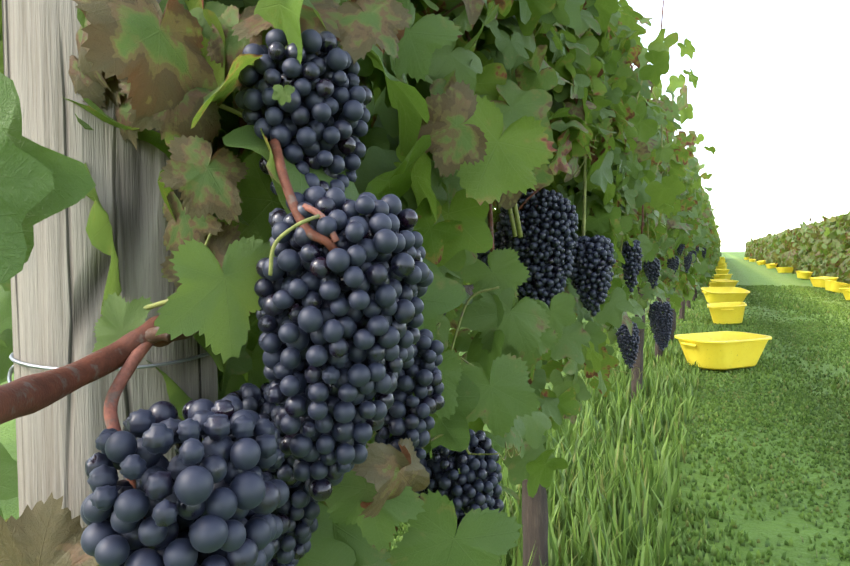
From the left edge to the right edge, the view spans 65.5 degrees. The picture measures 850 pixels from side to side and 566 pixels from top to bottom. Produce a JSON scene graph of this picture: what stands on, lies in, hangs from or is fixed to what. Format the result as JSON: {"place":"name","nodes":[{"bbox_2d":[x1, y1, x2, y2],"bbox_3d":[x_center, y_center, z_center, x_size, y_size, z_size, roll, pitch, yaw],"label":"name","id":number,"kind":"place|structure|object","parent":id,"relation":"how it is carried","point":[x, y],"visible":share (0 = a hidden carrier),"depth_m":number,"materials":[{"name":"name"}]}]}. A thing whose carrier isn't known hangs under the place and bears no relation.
{"place":"outdoors","nodes":[
{"label":"outdoors","id":0,"kind":"place"},
{"bbox_2d":[0,252,849,565],"bbox_3d":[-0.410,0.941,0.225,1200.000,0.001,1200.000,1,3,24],"label":"ground","id":1,"kind":"structure","parent":0,"point":[744,272],"depth_m":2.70,"materials":[{"name":"green plant"}]},
{"bbox_2d":[2,0,217,527],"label":"end post","id":2,"kind":"object","parent":1,"relation":"on","point":[58,282],"visible":0.38,"depth_m":0.49,"materials":[{"name":"grey wood"}]},
{"bbox_2d":[7,352,208,382],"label":"trellis wires","id":3,"kind":"object","parent":2,"relation":"attached to","point":[11,369],"visible":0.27,"depth_m":0.50,"materials":[{"name":"grey metal"}]},
{"bbox_2d":[0,130,849,302],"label":"canopy","id":4,"kind":"object","parent":1,"relation":"on","point":[820,249],"visible":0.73,"depth_m":17.83,"materials":[{"name":"green plant"}]},
{"bbox_2d":[463,256,697,565],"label":"vine trunks","id":5,"kind":"object","parent":1,"relation":"on","point":[535,518],"visible":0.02,"depth_m":1.73,"materials":[{"name":"brown plant"}]},
{"bbox_2d":[0,0,696,518],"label":"vine branches","id":6,"kind":"object","parent":5,"relation":"attached to","point":[42,390],"visible":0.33,"depth_m":0.40,"materials":[{"name":"brown wood"}]},
{"bbox_2d":[0,0,708,565],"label":"canopy","id":7,"kind":"object","parent":6,"relation":"attached to","point":[564,76],"visible":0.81,"depth_m":1.06,"materials":[{"name":"green plant"}]},
{"bbox_2d":[0,0,576,565],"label":"leaves","id":8,"kind":"object","parent":7,"relation":"on","point":[138,64],"visible":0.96,"depth_m":0.47,"materials":[{"name":"green plant"}]},
{"bbox_2d":[80,29,705,565],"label":"grapes","id":9,"kind":"object","parent":6,"relation":"attached to","point":[256,473],"visible":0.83,"depth_m":0.41,"materials":[{"name":"food"}]},
{"bbox_2d":[716,265,727,268],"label":"yellow tub","id":10,"kind":"object","parent":1,"relation":"on","point":[722,267],"visible":0.6,"depth_m":29.82,"materials":[{"name":"plastic"}]},
{"bbox_2d":[713,274,731,279],"bbox_3d":[8.590,-0.136,19.176,0.455,0.230,0.841,-1,2,43],"label":"yellow tub","id":11,"kind":"object","parent":1,"relation":"on","point":[722,276],"visible":0.62,"depth_m":18.90,"materials":[{"name":"plastic"}]},
{"bbox_2d":[715,269,729,273],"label":"yellow tub","id":12,"kind":"object","parent":1,"relation":"on","point":[722,271],"visible":0.79,"depth_m":23.91,"materials":[{"name":"plastic"}]},
{"bbox_2d":[674,331,771,369],"bbox_3d":[2.390,0.542,5.312,0.769,0.230,0.455,-1,4,-26],"label":"yellow tub","id":13,"kind":"object","parent":1,"relation":"on","point":[721,350],"visible":0.96,"depth_m":5.15,"materials":[{"name":"plastic"}]},
{"bbox_2d":[709,279,738,286],"bbox_3d":[6.890,0.052,15.334,0.877,0.230,0.455,-2,8,-38],"label":"yellow tub","id":14,"kind":"object","parent":1,"relation":"on","point":[722,283],"visible":0.65,"depth_m":15.13,"materials":[{"name":"plastic"}]},
{"bbox_2d":[701,287,749,302],"bbox_3d":[5.285,0.233,11.660,0.792,0.230,0.455,0,13,-6],"label":"yellow tub","id":15,"kind":"object","parent":1,"relation":"on","point":[722,294],"visible":0.81,"depth_m":11.51,"materials":[{"name":"plastic"}]},
{"bbox_2d":[707,302,746,323],"bbox_3d":[3.871,0.387,8.480,0.455,0.230,0.709,-4,1,23],"label":"yellow tub","id":16,"kind":"object","parent":1,"relation":"on","point":[727,313],"visible":0.96,"depth_m":8.23,"materials":[{"name":"plastic"}]},
{"bbox_2d":[757,260,765,264],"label":"yellow tub","id":17,"kind":"object","parent":1,"relation":"on","point":[762,262],"visible":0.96,"depth_m":43.44,"materials":[{"name":"plastic"}]},
{"bbox_2d":[765,263,776,268],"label":"yellow tub","id":18,"kind":"object","parent":1,"relation":"on","point":[772,265],"visible":0.92,"depth_m":34.29,"materials":[{"name":"plastic"}]},
{"bbox_2d":[776,267,792,272],"bbox_3d":[14.881,-0.534,27.313,0.768,0.230,0.455,-1,-1,-18],"label":"yellow tub","id":19,"kind":"object","parent":1,"relation":"on","point":[784,269],"visible":0.94,"depth_m":27.13,"materials":[{"name":"plastic"}]},
{"bbox_2d":[796,271,812,278],"bbox_3d":[12.499,-0.264,21.803,0.455,0.230,0.732,9,7,36],"label":"yellow tub","id":20,"kind":"object","parent":1,"relation":"on","point":[803,274],"visible":0.96,"depth_m":21.56,"materials":[{"name":"plastic"}]},
{"bbox_2d":[809,277,838,287],"bbox_3d":[10.148,-0.021,16.835,0.455,0.230,0.801,-4,2,5],"label":"yellow tub","id":21,"kind":"object","parent":1,"relation":"on","point":[817,281],"visible":0.83,"depth_m":16.73,"materials":[{"name":"plastic"}]},
{"bbox_2d":[824,279,849,292],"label":"yellow tub","id":22,"kind":"object","parent":1,"relation":"on","point":[833,286],"visible":0.85,"depth_m":14.32,"materials":[{"name":"plastic"}]},
{"bbox_2d":[839,287,849,299],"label":"yellow tub","id":23,"kind":"object","parent":1,"relation":"on","point":[846,292],"visible":1,"depth_m":12.22,"materials":[{"name":"plastic"}]},
{"bbox_2d":[495,0,849,251],"label":"sky","id":24,"kind":"structure","parent":0,"point":[771,96],"materials":[{"name":"white"}]}
]}

